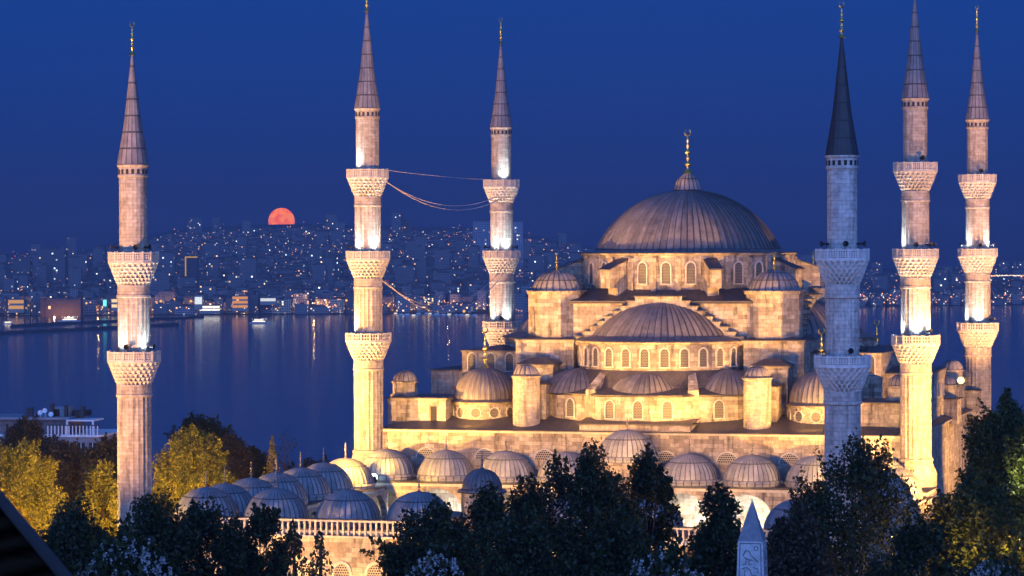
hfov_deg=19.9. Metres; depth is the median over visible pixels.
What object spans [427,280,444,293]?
city building
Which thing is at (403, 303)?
city building
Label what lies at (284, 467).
bare tree
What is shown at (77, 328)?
breakwater
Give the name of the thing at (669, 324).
prayer hall
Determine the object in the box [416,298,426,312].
city building
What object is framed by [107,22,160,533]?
minaret
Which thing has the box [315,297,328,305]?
city building
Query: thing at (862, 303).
city building
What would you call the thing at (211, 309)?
ferry terminal
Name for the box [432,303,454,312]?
city building
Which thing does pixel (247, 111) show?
sky
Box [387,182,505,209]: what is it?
cable
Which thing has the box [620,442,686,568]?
broadleaf tree
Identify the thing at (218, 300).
city building
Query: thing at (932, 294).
city building
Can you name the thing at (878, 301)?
city building
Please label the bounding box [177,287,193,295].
city building
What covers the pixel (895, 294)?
city building
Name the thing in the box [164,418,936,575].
courtyard
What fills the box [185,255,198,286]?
edge lit tower
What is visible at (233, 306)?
lit window
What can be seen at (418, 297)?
city building
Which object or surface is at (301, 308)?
city building
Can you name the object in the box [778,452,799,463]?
window
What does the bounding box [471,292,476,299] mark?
city building
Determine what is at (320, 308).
city building
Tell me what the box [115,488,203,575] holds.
broadleaf tree
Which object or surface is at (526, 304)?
city building
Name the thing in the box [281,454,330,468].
broadleaf tree
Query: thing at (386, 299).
city building
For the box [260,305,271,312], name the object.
city building
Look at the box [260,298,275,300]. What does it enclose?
lit window
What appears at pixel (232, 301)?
lit window
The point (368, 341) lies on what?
minaret
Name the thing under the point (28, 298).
city building
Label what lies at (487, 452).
window
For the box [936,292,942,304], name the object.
city building
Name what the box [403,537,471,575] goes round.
chestnut tree
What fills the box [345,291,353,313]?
city building
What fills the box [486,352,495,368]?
window
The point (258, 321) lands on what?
ferry
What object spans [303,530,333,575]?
cypress tree
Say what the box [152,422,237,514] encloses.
broadleaf tree
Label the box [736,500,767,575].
obelisk
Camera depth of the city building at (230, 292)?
3615.02 m
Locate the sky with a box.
[0,0,1023,267]
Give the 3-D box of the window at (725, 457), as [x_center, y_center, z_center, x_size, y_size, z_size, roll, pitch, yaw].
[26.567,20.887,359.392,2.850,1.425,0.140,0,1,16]
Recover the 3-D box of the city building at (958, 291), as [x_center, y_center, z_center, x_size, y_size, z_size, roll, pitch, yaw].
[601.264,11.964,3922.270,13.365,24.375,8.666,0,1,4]
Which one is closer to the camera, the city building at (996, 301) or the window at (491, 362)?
the window at (491, 362)
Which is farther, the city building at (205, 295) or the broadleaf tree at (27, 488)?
the city building at (205, 295)
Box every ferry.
[58,315,80,321]
[249,316,268,323]
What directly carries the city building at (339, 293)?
on the hills
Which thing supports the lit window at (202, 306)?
in the ferry terminal
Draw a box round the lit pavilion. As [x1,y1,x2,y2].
[260,297,276,304]
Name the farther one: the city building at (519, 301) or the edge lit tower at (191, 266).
the edge lit tower at (191, 266)
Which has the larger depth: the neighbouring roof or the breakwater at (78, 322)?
the breakwater at (78, 322)
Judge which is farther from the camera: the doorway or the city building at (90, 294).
the city building at (90, 294)
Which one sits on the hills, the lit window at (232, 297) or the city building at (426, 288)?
the city building at (426, 288)
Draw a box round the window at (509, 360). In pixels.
[504,352,514,371]
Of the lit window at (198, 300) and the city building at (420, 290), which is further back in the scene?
the city building at (420, 290)
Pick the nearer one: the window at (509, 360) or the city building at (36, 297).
the window at (509, 360)
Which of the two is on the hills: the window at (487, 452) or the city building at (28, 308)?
the city building at (28, 308)
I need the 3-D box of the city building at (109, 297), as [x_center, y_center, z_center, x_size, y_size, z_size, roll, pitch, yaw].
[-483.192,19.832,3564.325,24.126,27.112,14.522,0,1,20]
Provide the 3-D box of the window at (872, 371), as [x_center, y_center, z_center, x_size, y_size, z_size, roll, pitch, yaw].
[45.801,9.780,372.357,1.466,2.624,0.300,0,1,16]
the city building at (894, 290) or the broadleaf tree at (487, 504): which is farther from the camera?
the city building at (894, 290)
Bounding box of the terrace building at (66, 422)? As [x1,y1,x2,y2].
[0,401,116,515]
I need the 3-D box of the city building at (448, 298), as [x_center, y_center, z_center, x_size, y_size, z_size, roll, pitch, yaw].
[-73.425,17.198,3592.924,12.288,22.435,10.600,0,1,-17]
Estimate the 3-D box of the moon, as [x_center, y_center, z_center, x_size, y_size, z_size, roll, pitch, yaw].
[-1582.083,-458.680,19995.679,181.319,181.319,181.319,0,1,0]
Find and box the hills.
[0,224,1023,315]
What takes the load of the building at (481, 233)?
on the hills
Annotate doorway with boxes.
[431,406,436,420]
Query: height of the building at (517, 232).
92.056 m
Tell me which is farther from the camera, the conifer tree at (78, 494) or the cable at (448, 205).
the cable at (448, 205)
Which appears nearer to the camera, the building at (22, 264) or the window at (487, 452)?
the window at (487, 452)
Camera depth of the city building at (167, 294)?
3518.57 m
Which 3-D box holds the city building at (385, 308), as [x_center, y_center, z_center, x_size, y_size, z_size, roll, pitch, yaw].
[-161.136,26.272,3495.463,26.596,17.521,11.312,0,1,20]
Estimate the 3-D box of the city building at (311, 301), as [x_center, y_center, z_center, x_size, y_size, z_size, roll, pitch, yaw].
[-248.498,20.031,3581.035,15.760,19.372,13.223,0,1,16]
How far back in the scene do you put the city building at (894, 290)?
3985.33 m
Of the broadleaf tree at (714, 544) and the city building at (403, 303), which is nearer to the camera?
the broadleaf tree at (714, 544)
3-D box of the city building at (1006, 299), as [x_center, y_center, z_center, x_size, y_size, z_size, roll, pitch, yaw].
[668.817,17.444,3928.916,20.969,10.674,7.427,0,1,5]
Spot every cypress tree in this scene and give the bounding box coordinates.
[275,519,308,575]
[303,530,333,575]
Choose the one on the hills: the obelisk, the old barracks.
the old barracks
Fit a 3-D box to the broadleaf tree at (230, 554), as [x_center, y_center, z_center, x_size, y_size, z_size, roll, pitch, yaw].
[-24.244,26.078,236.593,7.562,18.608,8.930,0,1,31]
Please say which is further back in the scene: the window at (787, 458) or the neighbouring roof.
the window at (787, 458)
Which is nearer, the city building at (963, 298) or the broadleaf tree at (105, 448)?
the broadleaf tree at (105, 448)
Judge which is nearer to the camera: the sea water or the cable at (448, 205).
the cable at (448, 205)
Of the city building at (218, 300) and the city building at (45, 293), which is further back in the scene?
the city building at (45, 293)
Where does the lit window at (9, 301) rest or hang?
in the lit hall at (16, 305)
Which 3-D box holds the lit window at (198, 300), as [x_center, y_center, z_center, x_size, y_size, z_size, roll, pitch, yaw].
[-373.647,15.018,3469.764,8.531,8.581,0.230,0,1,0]
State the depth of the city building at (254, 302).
3483.28 m
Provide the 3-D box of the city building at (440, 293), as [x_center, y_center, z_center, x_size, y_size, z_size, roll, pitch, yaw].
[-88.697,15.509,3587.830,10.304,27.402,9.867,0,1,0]
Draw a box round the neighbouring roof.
[0,490,72,575]
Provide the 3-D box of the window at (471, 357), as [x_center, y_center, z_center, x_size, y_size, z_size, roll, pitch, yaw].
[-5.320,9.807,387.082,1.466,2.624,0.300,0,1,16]
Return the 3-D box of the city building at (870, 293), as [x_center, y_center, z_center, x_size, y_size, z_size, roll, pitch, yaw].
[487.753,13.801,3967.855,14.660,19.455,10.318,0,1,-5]
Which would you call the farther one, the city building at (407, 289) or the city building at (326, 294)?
the city building at (407, 289)
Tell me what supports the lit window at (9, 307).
in the lit hall at (16, 305)
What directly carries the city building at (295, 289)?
on the hills
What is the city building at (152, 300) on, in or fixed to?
on the hills
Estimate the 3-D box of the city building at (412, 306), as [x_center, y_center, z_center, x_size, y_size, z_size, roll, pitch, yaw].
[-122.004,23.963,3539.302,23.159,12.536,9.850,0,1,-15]
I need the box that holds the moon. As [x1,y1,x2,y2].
[268,208,294,224]
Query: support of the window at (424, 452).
in the prayer hall
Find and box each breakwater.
[0,323,178,333]
[10,315,203,326]
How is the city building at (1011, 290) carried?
on the hills
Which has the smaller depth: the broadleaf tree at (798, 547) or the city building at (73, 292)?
the broadleaf tree at (798, 547)
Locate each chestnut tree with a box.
[72,512,180,575]
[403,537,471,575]
[626,534,703,575]
[955,543,1020,575]
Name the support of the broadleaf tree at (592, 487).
on the ground
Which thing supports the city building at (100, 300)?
on the hills
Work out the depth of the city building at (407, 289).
3679.21 m
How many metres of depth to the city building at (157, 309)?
3484.28 m
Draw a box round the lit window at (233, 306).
[232,305,247,307]
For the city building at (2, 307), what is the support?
on the hills
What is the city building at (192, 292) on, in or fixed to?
on the hills
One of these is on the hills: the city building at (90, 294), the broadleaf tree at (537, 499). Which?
the city building at (90, 294)
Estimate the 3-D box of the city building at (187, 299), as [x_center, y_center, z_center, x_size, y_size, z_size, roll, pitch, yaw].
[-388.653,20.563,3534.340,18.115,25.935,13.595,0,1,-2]
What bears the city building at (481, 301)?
on the hills
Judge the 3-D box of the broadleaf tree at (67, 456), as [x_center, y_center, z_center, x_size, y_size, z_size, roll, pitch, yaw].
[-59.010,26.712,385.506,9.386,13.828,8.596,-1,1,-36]
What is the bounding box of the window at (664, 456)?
[658,451,674,461]
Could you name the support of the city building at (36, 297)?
on the hills
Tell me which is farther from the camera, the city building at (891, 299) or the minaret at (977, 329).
the city building at (891, 299)
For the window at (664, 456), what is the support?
in the prayer hall
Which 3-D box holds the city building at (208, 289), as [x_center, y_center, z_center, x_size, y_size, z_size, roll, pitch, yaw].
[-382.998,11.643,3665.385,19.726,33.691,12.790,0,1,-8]
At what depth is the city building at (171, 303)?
3486.24 m
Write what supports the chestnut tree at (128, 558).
on the ground
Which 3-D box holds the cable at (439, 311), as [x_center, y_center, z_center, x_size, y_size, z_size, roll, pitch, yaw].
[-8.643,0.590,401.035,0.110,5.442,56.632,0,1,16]
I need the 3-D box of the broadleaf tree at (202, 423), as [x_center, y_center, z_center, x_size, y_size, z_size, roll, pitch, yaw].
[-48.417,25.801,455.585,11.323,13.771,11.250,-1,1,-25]
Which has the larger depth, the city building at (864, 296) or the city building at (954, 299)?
the city building at (864, 296)
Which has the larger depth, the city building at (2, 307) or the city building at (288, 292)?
the city building at (288, 292)
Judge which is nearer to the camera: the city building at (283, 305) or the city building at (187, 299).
the city building at (283, 305)
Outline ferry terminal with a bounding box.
[199,305,220,313]
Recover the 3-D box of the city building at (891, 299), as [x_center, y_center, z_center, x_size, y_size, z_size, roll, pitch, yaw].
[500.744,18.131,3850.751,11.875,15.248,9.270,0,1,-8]
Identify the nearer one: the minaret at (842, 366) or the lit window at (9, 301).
the minaret at (842, 366)
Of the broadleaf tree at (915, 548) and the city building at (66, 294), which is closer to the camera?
the broadleaf tree at (915, 548)
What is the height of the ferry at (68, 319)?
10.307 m
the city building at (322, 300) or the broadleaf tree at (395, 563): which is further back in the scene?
the city building at (322, 300)
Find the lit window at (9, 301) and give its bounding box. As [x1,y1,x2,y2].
[8,300,23,302]
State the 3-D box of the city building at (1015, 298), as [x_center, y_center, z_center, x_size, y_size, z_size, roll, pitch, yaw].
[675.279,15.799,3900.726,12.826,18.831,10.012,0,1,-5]
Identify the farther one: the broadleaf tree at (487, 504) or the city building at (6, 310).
the city building at (6, 310)
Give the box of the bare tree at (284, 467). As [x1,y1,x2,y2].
[271,428,299,472]
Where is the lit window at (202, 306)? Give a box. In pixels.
[202,306,219,307]
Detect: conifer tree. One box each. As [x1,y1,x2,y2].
[76,490,83,553]
[262,435,280,474]
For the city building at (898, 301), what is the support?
on the hills
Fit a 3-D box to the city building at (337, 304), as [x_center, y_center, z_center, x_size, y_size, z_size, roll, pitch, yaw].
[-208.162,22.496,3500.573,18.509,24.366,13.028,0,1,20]
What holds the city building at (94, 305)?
on the hills
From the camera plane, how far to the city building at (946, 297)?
3851.10 m
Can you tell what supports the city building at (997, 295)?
on the hills
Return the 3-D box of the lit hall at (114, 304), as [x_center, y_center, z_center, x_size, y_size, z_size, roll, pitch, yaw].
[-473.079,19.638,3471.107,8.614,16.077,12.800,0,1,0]
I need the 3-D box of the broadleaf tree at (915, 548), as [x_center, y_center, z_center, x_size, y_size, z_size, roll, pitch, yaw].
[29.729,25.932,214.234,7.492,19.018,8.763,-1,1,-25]
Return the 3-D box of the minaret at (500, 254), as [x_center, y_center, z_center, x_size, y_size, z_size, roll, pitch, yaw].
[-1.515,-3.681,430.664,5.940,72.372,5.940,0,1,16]
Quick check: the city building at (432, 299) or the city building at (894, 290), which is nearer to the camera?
the city building at (432, 299)
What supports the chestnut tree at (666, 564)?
on the ground
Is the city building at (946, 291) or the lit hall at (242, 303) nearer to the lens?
the lit hall at (242, 303)
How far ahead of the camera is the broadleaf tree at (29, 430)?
394.91 m
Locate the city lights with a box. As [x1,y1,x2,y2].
[8,225,1023,311]
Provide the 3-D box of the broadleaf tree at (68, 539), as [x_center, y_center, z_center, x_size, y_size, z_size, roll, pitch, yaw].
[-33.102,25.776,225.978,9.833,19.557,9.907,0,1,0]
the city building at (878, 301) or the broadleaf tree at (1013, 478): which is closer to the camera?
the broadleaf tree at (1013, 478)
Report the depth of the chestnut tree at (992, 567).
169.74 m
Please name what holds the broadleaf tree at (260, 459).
on the ground
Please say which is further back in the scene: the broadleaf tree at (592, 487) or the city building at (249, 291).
the city building at (249, 291)
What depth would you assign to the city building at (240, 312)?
3488.59 m
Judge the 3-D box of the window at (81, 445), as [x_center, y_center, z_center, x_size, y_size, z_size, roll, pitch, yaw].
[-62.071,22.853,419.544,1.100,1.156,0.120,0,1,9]
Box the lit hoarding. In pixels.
[194,294,203,309]
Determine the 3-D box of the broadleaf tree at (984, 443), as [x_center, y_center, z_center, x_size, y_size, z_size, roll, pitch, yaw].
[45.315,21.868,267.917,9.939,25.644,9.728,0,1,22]
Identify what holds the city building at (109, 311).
on the hills
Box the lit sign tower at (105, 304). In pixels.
[103,298,107,310]
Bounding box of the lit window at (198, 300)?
[195,297,201,303]
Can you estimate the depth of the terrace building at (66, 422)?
421.66 m
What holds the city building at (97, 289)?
on the hills
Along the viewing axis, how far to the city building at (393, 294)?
3629.82 m
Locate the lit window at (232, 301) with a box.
[232,301,247,303]
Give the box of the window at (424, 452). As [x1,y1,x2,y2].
[415,447,434,457]
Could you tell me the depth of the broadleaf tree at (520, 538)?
214.30 m
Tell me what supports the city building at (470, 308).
on the hills
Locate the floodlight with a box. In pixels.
[957,377,964,384]
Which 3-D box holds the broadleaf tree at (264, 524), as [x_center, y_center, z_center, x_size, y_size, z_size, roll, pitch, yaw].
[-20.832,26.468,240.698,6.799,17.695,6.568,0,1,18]
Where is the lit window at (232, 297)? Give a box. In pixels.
[232,297,247,298]
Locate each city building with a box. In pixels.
[0,291,21,300]
[0,301,7,312]
[5,305,17,314]
[18,300,31,314]
[19,295,31,301]
[28,290,42,296]
[32,293,40,314]
[43,291,51,297]
[64,290,82,297]
[69,287,77,297]
[83,298,97,314]
[84,290,95,299]
[91,285,101,295]
[93,296,103,304]
[97,306,113,314]
[106,293,116,305]
[150,296,154,310]
[153,302,166,313]
[158,289,175,302]
[164,299,180,313]
[174,304,197,313]
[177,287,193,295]
[184,294,198,310]
[185,291,200,295]
[198,292,207,299]
[200,284,215,298]
[204,300,213,304]
[210,294,224,301]
[214,296,222,313]
[218,289,225,294]
[226,297,231,312]
[227,288,234,297]
[232,311,248,312]
[235,290,244,294]
[244,288,255,294]
[249,293,259,313]
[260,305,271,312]
[272,297,290,312]
[284,288,292,296]
[284,297,292,306]
[290,287,302,292]
[293,291,308,309]
[295,303,309,313]
[309,292,317,297]
[309,296,315,305]
[309,305,328,312]
[315,288,328,293]
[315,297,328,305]
[321,292,330,298]
[326,289,345,297]
[330,297,344,312]
[332,291,343,295]
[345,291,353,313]
[382,295,394,309]
[382,303,388,312]
[390,292,395,305]
[396,293,409,311]
[402,284,411,293]
[410,303,415,309]
[413,294,424,302]
[415,287,425,294]
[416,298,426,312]
[422,286,429,292]
[425,295,438,311]
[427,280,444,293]
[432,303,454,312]
[436,289,443,302]
[446,293,453,304]
[450,292,459,303]
[450,301,476,311]
[460,295,471,301]
[466,282,478,294]
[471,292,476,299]
[477,288,487,308]
[486,292,489,308]
[515,291,524,312]
[519,283,529,292]
[525,295,528,311]
[859,290,866,303]
[859,300,864,305]
[867,291,875,294]
[870,295,882,305]
[885,296,895,304]
[890,288,899,294]
[892,292,898,299]
[896,298,900,304]
[930,292,935,302]
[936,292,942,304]
[942,288,949,294]
[943,294,948,304]
[949,294,959,304]
[953,288,963,302]
[962,292,964,303]
[990,298,1003,304]
[994,293,1001,297]
[1001,297,1009,302]
[1005,286,1017,293]
[1010,293,1021,303]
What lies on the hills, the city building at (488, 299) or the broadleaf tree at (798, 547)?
the city building at (488, 299)
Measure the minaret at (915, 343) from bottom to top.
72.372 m
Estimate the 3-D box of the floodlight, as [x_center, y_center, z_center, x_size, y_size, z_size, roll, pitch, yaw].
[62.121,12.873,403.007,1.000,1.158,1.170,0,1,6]
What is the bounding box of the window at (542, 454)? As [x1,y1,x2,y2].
[533,449,552,459]
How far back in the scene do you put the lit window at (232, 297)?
3472.21 m
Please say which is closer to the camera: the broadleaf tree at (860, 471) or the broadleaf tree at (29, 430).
the broadleaf tree at (860, 471)
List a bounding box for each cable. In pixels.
[382,269,501,306]
[384,271,505,311]
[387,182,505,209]
[389,170,488,179]
[389,184,502,205]
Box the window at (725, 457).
[716,451,736,462]
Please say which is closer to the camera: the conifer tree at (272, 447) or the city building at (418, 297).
the conifer tree at (272, 447)
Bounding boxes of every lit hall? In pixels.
[8,298,25,312]
[111,298,117,310]
[232,295,248,310]
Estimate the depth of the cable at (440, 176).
400.02 m
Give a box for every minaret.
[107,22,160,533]
[345,0,391,536]
[482,18,521,345]
[814,2,870,575]
[891,0,939,521]
[956,6,998,485]
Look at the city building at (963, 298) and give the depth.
3873.95 m
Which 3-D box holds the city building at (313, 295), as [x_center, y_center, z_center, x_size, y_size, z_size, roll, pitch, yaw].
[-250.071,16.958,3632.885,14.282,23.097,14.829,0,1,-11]
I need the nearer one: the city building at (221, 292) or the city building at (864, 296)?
the city building at (221, 292)
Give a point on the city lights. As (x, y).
(530, 278)
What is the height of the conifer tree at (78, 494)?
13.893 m
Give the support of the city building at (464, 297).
on the hills
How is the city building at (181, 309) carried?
on the hills
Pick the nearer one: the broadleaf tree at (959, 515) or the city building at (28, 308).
the broadleaf tree at (959, 515)
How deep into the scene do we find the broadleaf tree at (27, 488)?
328.61 m
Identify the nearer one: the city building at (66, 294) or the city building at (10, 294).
the city building at (10, 294)
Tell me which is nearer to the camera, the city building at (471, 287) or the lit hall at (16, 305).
the lit hall at (16, 305)
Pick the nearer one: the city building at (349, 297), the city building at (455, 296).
the city building at (349, 297)
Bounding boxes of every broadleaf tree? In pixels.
[0,412,67,460]
[0,437,68,540]
[36,437,86,513]
[36,494,119,575]
[69,458,117,537]
[78,432,117,490]
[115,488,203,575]
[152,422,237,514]
[163,409,236,450]
[174,495,262,575]
[208,433,256,480]
[218,502,302,575]
[231,444,271,477]
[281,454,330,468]
[359,493,496,575]
[442,480,529,575]
[469,504,576,575]
[495,449,596,573]
[536,436,647,575]
[565,501,654,575]
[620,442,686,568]
[683,482,743,575]
[766,497,843,575]
[767,427,946,575]
[864,511,967,575]
[912,464,1023,575]
[953,387,1023,573]
[992,423,1023,574]
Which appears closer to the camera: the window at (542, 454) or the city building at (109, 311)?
the window at (542, 454)
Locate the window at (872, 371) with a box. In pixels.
[868,354,875,374]
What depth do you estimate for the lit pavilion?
3473.93 m
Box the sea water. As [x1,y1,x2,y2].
[0,305,1023,487]
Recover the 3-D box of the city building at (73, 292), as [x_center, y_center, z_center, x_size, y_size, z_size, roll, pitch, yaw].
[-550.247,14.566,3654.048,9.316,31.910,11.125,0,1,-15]
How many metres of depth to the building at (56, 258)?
4285.70 m
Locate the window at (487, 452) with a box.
[474,448,493,458]
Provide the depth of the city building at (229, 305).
3490.85 m
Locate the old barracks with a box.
[40,298,82,315]
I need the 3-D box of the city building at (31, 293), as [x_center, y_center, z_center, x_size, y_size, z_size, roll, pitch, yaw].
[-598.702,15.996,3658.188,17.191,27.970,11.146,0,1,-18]
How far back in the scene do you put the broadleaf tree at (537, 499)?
246.09 m
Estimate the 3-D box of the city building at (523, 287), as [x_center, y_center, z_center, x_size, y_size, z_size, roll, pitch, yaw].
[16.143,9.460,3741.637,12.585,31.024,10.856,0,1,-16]
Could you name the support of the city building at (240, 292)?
on the hills
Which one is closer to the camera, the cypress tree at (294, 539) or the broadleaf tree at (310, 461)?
the cypress tree at (294, 539)
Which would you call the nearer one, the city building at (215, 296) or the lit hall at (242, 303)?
the lit hall at (242, 303)
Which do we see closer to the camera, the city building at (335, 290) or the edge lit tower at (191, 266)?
the city building at (335, 290)
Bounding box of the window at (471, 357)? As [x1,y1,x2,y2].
[466,352,476,371]
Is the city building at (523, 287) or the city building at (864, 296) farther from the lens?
the city building at (864, 296)
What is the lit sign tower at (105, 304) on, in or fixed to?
on the hills
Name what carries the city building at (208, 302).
on the hills
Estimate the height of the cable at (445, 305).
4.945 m
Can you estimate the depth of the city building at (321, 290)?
3725.18 m
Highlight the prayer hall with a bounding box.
[381,130,980,543]
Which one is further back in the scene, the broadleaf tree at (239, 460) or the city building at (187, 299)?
the city building at (187, 299)
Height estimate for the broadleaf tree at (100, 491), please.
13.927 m
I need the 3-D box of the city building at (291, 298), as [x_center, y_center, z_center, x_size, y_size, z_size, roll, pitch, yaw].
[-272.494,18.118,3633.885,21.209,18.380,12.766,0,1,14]
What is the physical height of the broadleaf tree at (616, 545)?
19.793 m
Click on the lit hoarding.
(198, 301)
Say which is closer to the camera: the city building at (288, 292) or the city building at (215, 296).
the city building at (215, 296)
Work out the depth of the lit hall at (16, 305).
3459.42 m
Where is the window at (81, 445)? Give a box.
[77,443,84,447]
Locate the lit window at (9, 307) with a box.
[8,306,23,308]
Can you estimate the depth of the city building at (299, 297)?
3542.41 m

